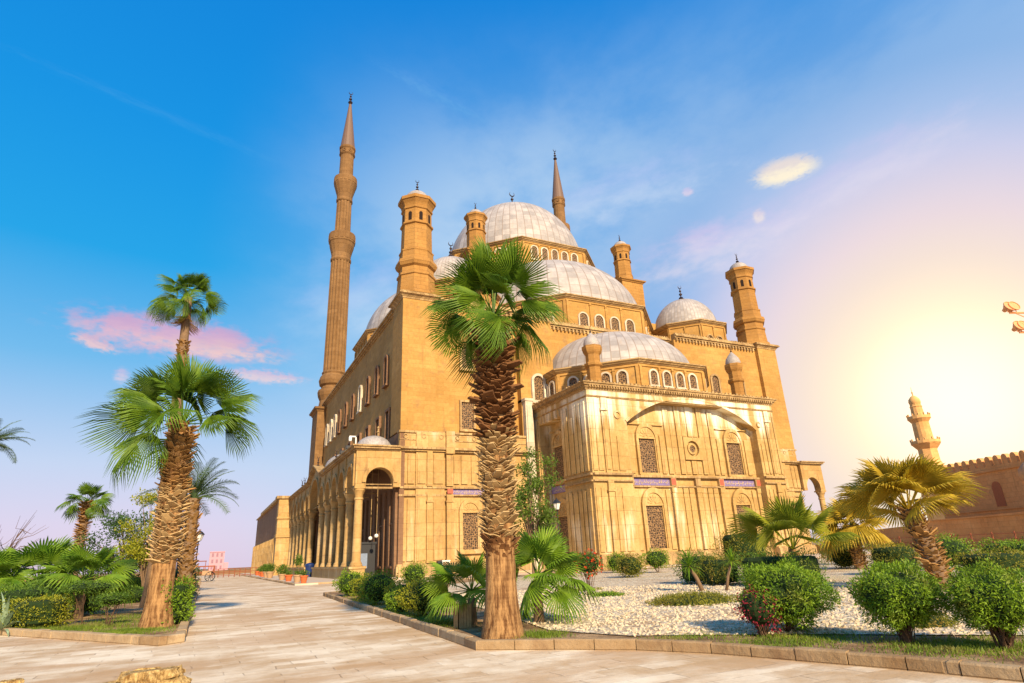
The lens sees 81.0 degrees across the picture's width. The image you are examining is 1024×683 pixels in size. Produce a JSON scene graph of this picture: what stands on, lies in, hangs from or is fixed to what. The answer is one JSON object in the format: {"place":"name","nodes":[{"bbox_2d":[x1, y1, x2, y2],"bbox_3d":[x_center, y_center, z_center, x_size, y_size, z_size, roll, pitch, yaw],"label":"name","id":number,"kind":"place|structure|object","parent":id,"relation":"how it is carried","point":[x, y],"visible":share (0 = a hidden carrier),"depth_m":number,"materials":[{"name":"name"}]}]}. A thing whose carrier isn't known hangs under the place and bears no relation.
{"place":"outdoors","nodes":[
{"label":"outdoors","id":0,"kind":"place"},
{"bbox_2d":[44,579,198,634],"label":"soil","id":1,"kind":"structure","parent":0,"point":[132,608],"depth_m":22.58,"materials":[{"name":"brown soil"}]},
{"bbox_2d":[0,418,32,462],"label":"date palm","id":2,"kind":"object","parent":1,"relation":"on","point":[2,436],"visible":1,"depth_m":30.24,"materials":[{"name":"green plant"}]},
{"bbox_2d":[0,549,39,590],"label":"fan palm shrub","id":3,"kind":"object","parent":1,"relation":"on","point":[6,567],"visible":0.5,"depth_m":23.14,"materials":[{"name":"green plant"}]},
{"bbox_2d":[0,592,39,636],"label":"agave","id":4,"kind":"object","parent":1,"relation":"on","point":[6,615],"visible":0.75,"depth_m":18.41,"materials":[{"name":"green plant"}]},
{"bbox_2d":[0,579,49,612],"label":"bush","id":5,"kind":"object","parent":1,"relation":"on","point":[25,592],"visible":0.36,"depth_m":19.64,"materials":[{"name":"green plant"}]},
{"bbox_2d":[0,593,81,628],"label":"bush","id":6,"kind":"object","parent":1,"relation":"on","point":[42,611],"visible":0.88,"depth_m":18.86,"materials":[{"name":"green plant"}]},
{"bbox_2d":[18,574,76,612],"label":"bush","id":7,"kind":"object","parent":1,"relation":"on","point":[52,589],"visible":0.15,"depth_m":21.41,"materials":[{"name":"green plant"}]},
{"bbox_2d":[0,534,96,611],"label":"fan palm shrub","id":8,"kind":"object","parent":1,"relation":"on","point":[45,554],"visible":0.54,"depth_m":23.72,"materials":[{"name":"green plant"}]},
{"bbox_2d":[21,543,141,617],"bbox_3d":[-16.297,9.092,22.898,4.199,2.781,3.564,16,-27,-41],"label":"fan palm shrub","id":9,"kind":"object","parent":1,"relation":"on","point":[77,557],"visible":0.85,"depth_m":22.78,"materials":[{"name":"green plant"}]},
{"bbox_2d":[55,482,114,574],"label":"fan palm","id":10,"kind":"object","parent":1,"relation":"on","point":[87,510],"visible":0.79,"depth_m":44.02,"materials":[{"name":"green plant"}]},
{"bbox_2d":[56,578,121,623],"bbox_3d":[-13.867,8.483,19.556,1.880,1.457,1.809,7,-22,-25],"label":"bush","id":11,"kind":"object","parent":1,"relation":"on","point":[91,587],"visible":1,"depth_m":19.39,"materials":[{"name":"green plant"}]},
{"bbox_2d":[65,573,123,615],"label":"bush","id":12,"kind":"object","parent":1,"relation":"on","point":[91,606],"visible":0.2,"depth_m":23.73,"materials":[{"name":"green plant"}]},
{"bbox_2d":[88,590,133,624],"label":"bush","id":13,"kind":"object","parent":1,"relation":"on","point":[111,599],"visible":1,"depth_m":18.66,"materials":[{"name":"green plant"}]},
{"bbox_2d":[74,509,152,584],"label":"broadleaf tree","id":14,"kind":"object","parent":1,"relation":"on","point":[110,519],"visible":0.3,"depth_m":36.23,"materials":[{"name":"green plant"}]},
{"bbox_2d":[124,584,142,602],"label":"bush","id":15,"kind":"object","parent":1,"relation":"on","point":[138,594],"visible":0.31,"depth_m":31.59,"materials":[{"name":"green plant"}]},
{"bbox_2d":[113,488,184,600],"bbox_3d":[-20.531,11.435,33.828,4.171,6.087,3.650,-7,-20,12],"label":"broadleaf tree","id":16,"kind":"object","parent":1,"relation":"on","point":[134,549],"visible":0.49,"depth_m":33.31,"materials":[{"name":"green plant"}]},
{"bbox_2d":[73,352,262,628],"bbox_3d":[-10.778,4.362,18.952,5.170,8.582,4.886,-3,-20,2],"label":"fan palm","id":17,"kind":"object","parent":1,"relation":"on","point":[175,458],"visible":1,"depth_m":18.76,"materials":[{"name":"green plant"}]},
{"bbox_2d":[160,575,198,624],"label":"bush","id":18,"kind":"object","parent":1,"relation":"on","point":[182,594],"visible":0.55,"depth_m":18.10,"materials":[{"name":"green plant"}]},
{"bbox_2d":[139,271,226,607],"bbox_3d":[-17.194,4.100,29.994,3.854,17.008,4.036,-6,-20,9],"label":"fan palm","id":19,"kind":"object","parent":1,"relation":"on","point":[201,283],"visible":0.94,"depth_m":31.52,"materials":[{"name":"green plant"}]},
{"bbox_2d":[137,458,239,588],"bbox_3d":[-16.693,9.629,30.732,4.836,7.052,4.219,7,-22,-25],"label":"date palm","id":20,"kind":"object","parent":1,"relation":"on","point":[187,565],"visible":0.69,"depth_m":30.70,"materials":[{"name":"green plant"}]},
{"bbox_2d":[24,569,249,581],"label":"parapet wall","id":21,"kind":"structure","parent":0,"point":[226,572],"depth_m":151.88,"materials":[{"name":"brown stone"}]},
{"bbox_2d":[23,542,820,578],"bbox_3d":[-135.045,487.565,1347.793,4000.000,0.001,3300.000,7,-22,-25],"label":"ground","id":22,"kind":"structure","parent":0,"point":[249,567],"depth_m":657.13,"materials":[{"name":"soil"}]},
{"bbox_2d":[906,387,944,519],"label":"distant minaret","id":23,"kind":"object","parent":22,"relation":"on","point":[926,443],"visible":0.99,"depth_m":232.26,"materials":[{"name":"beige stone"}]},
{"bbox_2d":[0,570,1023,682],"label":"paving","id":24,"kind":"structure","parent":0,"point":[243,629],"depth_m":11.03,"materials":[{"name":"stone"}]},
{"bbox_2d":[0,513,43,567],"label":"bare tree","id":25,"kind":"object","parent":24,"relation":"on","point":[17,542],"visible":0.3,"depth_m":32.52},
{"bbox_2d":[0,578,200,645],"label":"kerb","id":26,"kind":"structure","parent":24,"relation":"on","point":[179,635],"depth_m":15.51,"materials":[{"name":"stone"}]},
{"bbox_2d":[104,664,191,682],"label":"stone block","id":27,"kind":"structure","parent":24,"relation":"on","point":[170,674],"depth_m":8.88,"materials":[{"name":"beige stone"}]},
{"bbox_2d":[196,561,214,581],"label":"horse cart","id":28,"kind":"object","parent":24,"relation":"on","point":[208,573],"visible":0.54,"depth_m":80.25,"materials":[{"name":"red wood"}]},
{"bbox_2d":[208,551,227,570],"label":"building","id":29,"kind":"structure","parent":24,"relation":"on","point":[216,558],"depth_m":223.61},
{"bbox_2d":[235,569,553,584],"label":"kerb","id":30,"kind":"structure","parent":24,"relation":"on","point":[284,582],"depth_m":58.74,"materials":[{"name":"stone"}]},
{"bbox_2d":[241,549,913,585],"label":"terrace","id":31,"kind":"structure","parent":24,"relation":"on","point":[311,580],"depth_m":61.25,"materials":[{"name":"stone"}]},
{"bbox_2d":[276,564,289,579],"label":"potted plant","id":32,"kind":"object","parent":31,"relation":"on","point":[282,573],"visible":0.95,"depth_m":65.61,"materials":[{"name":"green plant"}]},
{"bbox_2d":[292,553,303,582],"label":"potted plant","id":33,"kind":"object","parent":31,"relation":"on","point":[296,577],"visible":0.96,"depth_m":54.49,"materials":[{"name":"green plant"}]},
{"bbox_2d":[361,542,376,577],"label":"wooden booth","id":34,"kind":"object","parent":31,"relation":"on","point":[368,555],"visible":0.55,"depth_m":60.79,"materials":[{"name":"black paint"}]},
{"bbox_2d":[251,92,826,578],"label":"mosque","id":35,"kind":"structure","parent":31,"relation":"on","point":[669,432],"depth_m":67.55,"materials":[{"name":"stone"}]},
{"bbox_2d":[349,394,354,421],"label":"window","id":36,"kind":"structure","parent":35,"relation":"in","point":[352,407],"depth_m":86.63,"materials":[{"name":"brown stone"}]},
{"bbox_2d":[356,385,362,414],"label":"window","id":37,"kind":"structure","parent":35,"relation":"in","point":[360,390],"depth_m":82.58,"materials":[{"name":"white stone"}]},
{"bbox_2d":[364,376,370,406],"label":"window","id":38,"kind":"structure","parent":35,"relation":"in","point":[368,380],"depth_m":78.63,"materials":[{"name":"brown stone"}]},
{"bbox_2d":[372,365,379,397],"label":"window","id":39,"kind":"structure","parent":35,"relation":"in","point":[377,369],"depth_m":74.58,"materials":[{"name":"brown metal"}]},
{"bbox_2d":[381,355,388,388],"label":"window","id":40,"kind":"structure","parent":35,"relation":"in","point":[386,358],"depth_m":70.83,"materials":[{"name":"brown metal"}]},
{"bbox_2d":[384,407,390,439],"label":"window","id":41,"kind":"structure","parent":35,"relation":"in","point":[387,421],"depth_m":67.72,"materials":[{"name":"brown stone"}]},
{"bbox_2d":[459,400,476,432],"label":"window","id":42,"kind":"structure","parent":35,"relation":"in","point":[466,415],"depth_m":65.82,"materials":[{"name":"stone"}]},
{"bbox_2d":[459,498,482,553],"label":"window","id":43,"kind":"structure","parent":35,"relation":"in","point":[469,540],"depth_m":61.58,"materials":[{"name":"beige stone"}]},
{"bbox_2d":[531,373,546,403],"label":"window","id":44,"kind":"structure","parent":35,"relation":"in","point":[538,388],"depth_m":71.02,"materials":[{"name":"white stone"}]},
{"bbox_2d":[551,430,564,484],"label":"window","id":45,"kind":"structure","parent":35,"relation":"in","point":[556,444],"depth_m":65.65,"materials":[{"name":"brown stone"}]},
{"bbox_2d":[555,498,569,553],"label":"window","id":46,"kind":"structure","parent":35,"relation":"in","point":[562,511],"depth_m":63.18,"materials":[{"name":"brown stone"}]},
{"bbox_2d":[578,312,589,325],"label":"window","id":47,"kind":"structure","parent":35,"relation":"in","point":[583,318],"depth_m":79.81,"materials":[{"name":"white stone"}]},
{"bbox_2d":[594,314,604,327],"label":"window","id":48,"kind":"structure","parent":35,"relation":"in","point":[599,321],"depth_m":80.88,"materials":[{"name":"white stone"}]},
{"bbox_2d":[609,316,620,330],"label":"window","id":49,"kind":"structure","parent":35,"relation":"in","point":[614,323],"depth_m":81.92,"materials":[{"name":"white stone"}]},
{"bbox_2d":[616,369,629,384],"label":"window","id":50,"kind":"structure","parent":35,"relation":"in","point":[622,375],"depth_m":66.79,"materials":[{"name":"white stone"}]},
{"bbox_2d":[624,319,635,331],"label":"window","id":51,"kind":"structure","parent":35,"relation":"in","point":[629,324],"depth_m":82.96,"materials":[{"name":"white stone"}]},
{"bbox_2d":[634,423,662,475],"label":"window","id":52,"kind":"structure","parent":35,"relation":"in","point":[645,436],"depth_m":62.20,"materials":[{"name":"beige stone"}]},
{"bbox_2d":[648,369,659,386],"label":"window","id":53,"kind":"structure","parent":35,"relation":"in","point":[653,376],"depth_m":66.94,"materials":[{"name":"white stone"}]},
{"bbox_2d":[641,487,672,552],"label":"window","id":54,"kind":"structure","parent":35,"relation":"in","point":[655,519],"depth_m":59.83,"materials":[{"name":"beige stone"}]},
{"bbox_2d":[661,370,673,387],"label":"window","id":55,"kind":"structure","parent":35,"relation":"in","point":[667,381],"depth_m":67.73,"materials":[{"name":"white stone"}]},
{"bbox_2d":[674,372,686,389],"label":"window","id":56,"kind":"structure","parent":35,"relation":"in","point":[679,377],"depth_m":68.51,"materials":[{"name":"white stone"}]},
{"bbox_2d":[687,373,699,390],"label":"window","id":57,"kind":"structure","parent":35,"relation":"in","point":[692,380],"depth_m":69.30,"materials":[{"name":"white stone"}]},
{"bbox_2d":[710,374,721,392],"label":"window","id":58,"kind":"structure","parent":35,"relation":"in","point":[715,383],"depth_m":83.90,"materials":[{"name":"stone"}]},
{"bbox_2d":[722,428,748,476],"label":"window","id":59,"kind":"structure","parent":35,"relation":"in","point":[734,454],"depth_m":67.30,"materials":[{"name":"beige stone"}]},
{"bbox_2d":[731,488,758,533],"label":"window","id":60,"kind":"structure","parent":35,"relation":"in","point":[740,497],"depth_m":65.41,"materials":[{"name":"beige stone"}]},
{"bbox_2d":[323,592,1023,681],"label":"kerb","id":61,"kind":"structure","parent":24,"relation":"on","point":[974,669],"depth_m":9.59,"materials":[{"name":"stone"}]},
{"bbox_2d":[864,512,1023,549],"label":"garden wall","id":62,"kind":"structure","parent":24,"relation":"on","point":[987,525],"depth_m":74.11,"materials":[{"name":"stone"}]},
{"bbox_2d":[936,450,1023,518],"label":"fortress wall","id":63,"kind":"structure","parent":24,"relation":"on","point":[999,478],"depth_m":80.00,"materials":[{"name":"stone"}]},
{"bbox_2d":[0,0,1023,576],"label":"sky","id":64,"kind":"structure","parent":0,"point":[865,158],"materials":[{"name":"blue"}]},
{"bbox_2d":[9,548,1023,665],"bbox_3d":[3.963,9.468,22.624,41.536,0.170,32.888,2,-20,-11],"label":"grass","id":65,"kind":"structure","parent":0,"point":[792,640],"depth_m":10.38,"materials":[{"name":"green plant"}]},
{"bbox_2d":[331,567,364,596],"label":"bush","id":66,"kind":"object","parent":65,"relation":"on","point":[343,585],"visible":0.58,"depth_m":29.59,"materials":[{"name":"green plant"}]},
{"bbox_2d":[349,571,372,600],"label":"bush","id":67,"kind":"object","parent":65,"relation":"on","point":[359,581],"visible":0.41,"depth_m":25.86,"materials":[{"name":"green plant"}]},
{"bbox_2d":[355,567,401,605],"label":"bush","id":68,"kind":"object","parent":65,"relation":"on","point":[373,586],"visible":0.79,"depth_m":22.91,"materials":[{"name":"green plant"}]},
{"bbox_2d":[383,584,409,611],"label":"bush","id":69,"kind":"object","parent":65,"relation":"on","point":[390,600],"visible":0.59,"depth_m":19.17,"materials":[{"name":"green plant"}]},
{"bbox_2d":[383,579,413,605],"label":"bush","id":70,"kind":"object","parent":65,"relation":"on","point":[395,585],"visible":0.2,"depth_m":21.30,"materials":[{"name":"green plant"}]},
{"bbox_2d":[399,559,430,585],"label":"bush","id":71,"kind":"object","parent":65,"relation":"on","point":[414,571],"visible":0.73,"depth_m":38.45,"materials":[{"name":"green plant"}]},
{"bbox_2d":[394,577,452,615],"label":"bush","id":72,"kind":"object","parent":65,"relation":"on","point":[416,602],"visible":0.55,"depth_m":17.56,"materials":[{"name":"green plant"}]},
{"bbox_2d":[453,603,471,628],"bbox_3d":[-1.186,6.581,14.401,0.350,0.520,0.342,7,-22,-25],"label":"wooden box","id":73,"kind":"object","parent":65,"relation":"on","point":[461,620],"visible":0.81,"depth_m":14.26,"materials":[{"name":"brown wood"}]},
{"bbox_2d":[419,549,518,624],"bbox_3d":[-0.971,6.256,14.991,2.720,2.100,2.919,7,-22,-25],"label":"fan palm shrub","id":74,"kind":"object","parent":65,"relation":"on","point":[463,568],"visible":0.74,"depth_m":14.86,"materials":[{"name":"green plant"}]},
{"bbox_2d":[418,235,571,638],"bbox_3d":[-0.435,1.750,14.000,3.826,9.405,3.557,7,-22,-25],"label":"fan palm","id":75,"kind":"object","parent":65,"relation":"on","point":[495,363],"visible":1,"depth_m":13.79,"materials":[{"name":"green plant"}]},
{"bbox_2d":[514,525,600,625],"bbox_3d":[0.915,5.938,15.037,2.314,2.634,2.929,7,-22,-25],"label":"fan palm shrub","id":76,"kind":"object","parent":65,"relation":"on","point":[549,554],"visible":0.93,"depth_m":14.61,"materials":[{"name":"green plant"}]},
{"bbox_2d":[604,551,625,572],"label":"bush","id":77,"kind":"object","parent":65,"relation":"on","point":[612,564],"visible":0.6,"depth_m":44.89,"materials":[{"name":"green plant"}]},
{"bbox_2d":[614,551,647,577],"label":"bush","id":78,"kind":"object","parent":65,"relation":"on","point":[630,565],"visible":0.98,"depth_m":35.97,"materials":[{"name":"green plant"}]},
{"bbox_2d":[448,549,1023,635],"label":"gravel","id":79,"kind":"structure","parent":65,"relation":"on","point":[651,578],"depth_m":16.42,"materials":[{"name":"white gravel"}]},
{"bbox_2d":[510,446,563,577],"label":"broadleaf tree","id":80,"kind":"object","parent":79,"relation":"on","point":[529,511],"visible":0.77,"depth_m":43.08,"materials":[{"name":"green plant"}]},
{"bbox_2d":[574,548,604,594],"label":"flowering shrub","id":81,"kind":"object","parent":79,"relation":"on","point":[591,564],"visible":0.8,"depth_m":23.15,"materials":[{"name":"green plant"}]},
{"bbox_2d":[589,591,628,596],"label":"ground cover","id":82,"kind":"object","parent":79,"relation":"on","point":[607,593],"visible":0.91,"depth_m":21.99,"materials":[{"name":"green plant"}]},
{"bbox_2d":[641,547,670,572],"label":"bush","id":83,"kind":"object","parent":79,"relation":"on","point":[656,560],"visible":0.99,"depth_m":41.53,"materials":[{"name":"green plant"}]},
{"bbox_2d":[670,546,704,590],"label":"yucca","id":84,"kind":"object","parent":79,"relation":"on","point":[688,562],"visible":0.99,"depth_m":22.82,"materials":[{"name":"green plant"}]},
{"bbox_2d":[640,590,740,606],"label":"ground cover","id":85,"kind":"object","parent":79,"relation":"on","point":[692,598],"visible":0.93,"depth_m":17.48,"materials":[{"name":"green plant"}]},
{"bbox_2d":[670,547,723,583],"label":"bush","id":86,"kind":"object","parent":79,"relation":"on","point":[686,579],"visible":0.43,"depth_m":27.06,"materials":[{"name":"green plant"}]},
{"bbox_2d":[693,553,744,585],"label":"bush","id":87,"kind":"object","parent":79,"relation":"on","point":[715,571],"visible":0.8,"depth_m":25.17,"materials":[{"name":"green plant"}]},
{"bbox_2d":[721,546,742,589],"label":"yucca","id":88,"kind":"object","parent":79,"relation":"on","point":[731,557],"visible":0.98,"depth_m":22.53,"materials":[{"name":"green plant"}]},
{"bbox_2d":[709,525,775,565],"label":"bush","id":89,"kind":"object","parent":79,"relation":"on","point":[730,540],"visible":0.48,"depth_m":48.38,"materials":[{"name":"green plant"}]},
{"bbox_2d":[725,548,796,584],"bbox_3d":[10.347,9.256,24.245,3.404,1.720,2.881,7,-22,-25],"label":"bush","id":90,"kind":"object","parent":79,"relation":"on","point":[768,559],"visible":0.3,"depth_m":23.92,"materials":[{"name":"green plant"}]},
{"bbox_2d":[733,557,845,632],"bbox_3d":[5.276,4.856,11.480,1.992,1.449,1.983,-6,-20,9],"label":"bush","id":91,"kind":"object","parent":79,"relation":"on","point":[795,589],"visible":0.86,"depth_m":11.03,"materials":[{"name":"green plant"}]},
{"bbox_2d":[779,545,833,588],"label":"bush","id":92,"kind":"object","parent":79,"relation":"on","point":[809,562],"visible":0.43,"depth_m":21.24,"materials":[{"name":"green plant"}]},
{"bbox_2d":[861,540,921,573],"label":"bush","id":93,"kind":"object","parent":79,"relation":"on","point":[890,553],"visible":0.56,"depth_m":27.36,"materials":[{"name":"green plant"}]},
{"bbox_2d":[883,613,962,629],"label":"ground cover","id":94,"kind":"object","parent":79,"relation":"on","point":[941,621],"visible":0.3,"depth_m":11.02,"materials":[{"name":"green plant"}]},
{"bbox_2d":[865,531,1023,550],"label":"metal fence","id":95,"kind":"object","parent":79,"relation":"on","point":[993,539],"visible":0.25,"depth_m":60.22,"materials":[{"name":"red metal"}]},
{"bbox_2d":[915,531,979,567],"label":"bush","id":96,"kind":"object","parent":79,"relation":"on","point":[953,546],"visible":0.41,"depth_m":29.31,"materials":[{"name":"green plant"}]},
{"bbox_2d":[945,544,1023,578],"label":"bush","id":97,"kind":"object","parent":79,"relation":"on","point":[1011,559],"visible":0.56,"depth_m":21.29,"materials":[{"name":"green plant"}]},
{"bbox_2d":[1002,301,1023,333],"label":"floodlight mast","id":98,"kind":"object","parent":79,"relation":"on","point":[1010,307],"visible":1,"depth_m":30.03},
{"bbox_2d":[731,584,785,636],"bbox_3d":[4.579,4.947,11.081,1.025,0.909,0.882,7,-22,-25],"label":"red shrub","id":99,"kind":"object","parent":65,"relation":"on","point":[756,613],"visible":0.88,"depth_m":10.91,"materials":[{"name":"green plant"}]},
{"bbox_2d":[725,491,864,555],"bbox_3d":[12.166,8.605,26.571,4.981,3.838,5.376,-3,-20,1],"label":"fan palm","id":100,"kind":"object","parent":65,"relation":"on","point":[785,515],"visible":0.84,"depth_m":25.92,"materials":[{"name":"green plant"}]},
{"bbox_2d":[826,545,855,568],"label":"bush","id":101,"kind":"object","parent":65,"relation":"on","point":[845,559],"visible":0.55,"depth_m":35.57,"materials":[{"name":"green plant"}]},
{"bbox_2d":[810,498,895,568],"bbox_3d":[19.741,10.945,34.668,4.616,4.231,4.721,7,-22,-25],"label":"fan palm","id":102,"kind":"object","parent":65,"relation":"on","point":[863,530],"visible":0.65,"depth_m":34.10,"materials":[{"name":"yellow plant"}]},
{"bbox_2d":[841,554,955,643],"bbox_3d":[6.306,4.190,9.815,1.513,1.343,1.642,7,-22,-25],"label":"bush","id":103,"kind":"object","parent":65,"relation":"on","point":[902,602],"visible":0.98,"depth_m":9.52,"materials":[{"name":"green plant"}]},
{"bbox_2d":[833,453,987,588],"bbox_3d":[13.053,5.799,19.638,4.280,4.402,4.395,-4,-20,4],"label":"fan palm","id":104,"kind":"object","parent":65,"relation":"on","point":[889,483],"visible":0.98,"depth_m":19.19,"materials":[{"name":"green plant"}]},
{"bbox_2d":[933,552,1023,649],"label":"bush","id":105,"kind":"object","parent":65,"relation":"on","point":[993,603],"visible":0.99,"depth_m":8.70,"materials":[{"name":"green plant"}]},
{"bbox_2d":[974,537,1021,553],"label":"bush","id":106,"kind":"object","parent":65,"relation":"on","point":[992,545],"visible":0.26,"depth_m":29.22,"materials":[{"name":"green plant"}]},
{"bbox_2d":[996,536,1023,555],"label":"bush","id":107,"kind":"object","parent":65,"relation":"on","point":[1018,546],"visible":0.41,"depth_m":28.00,"materials":[{"name":"green plant"}]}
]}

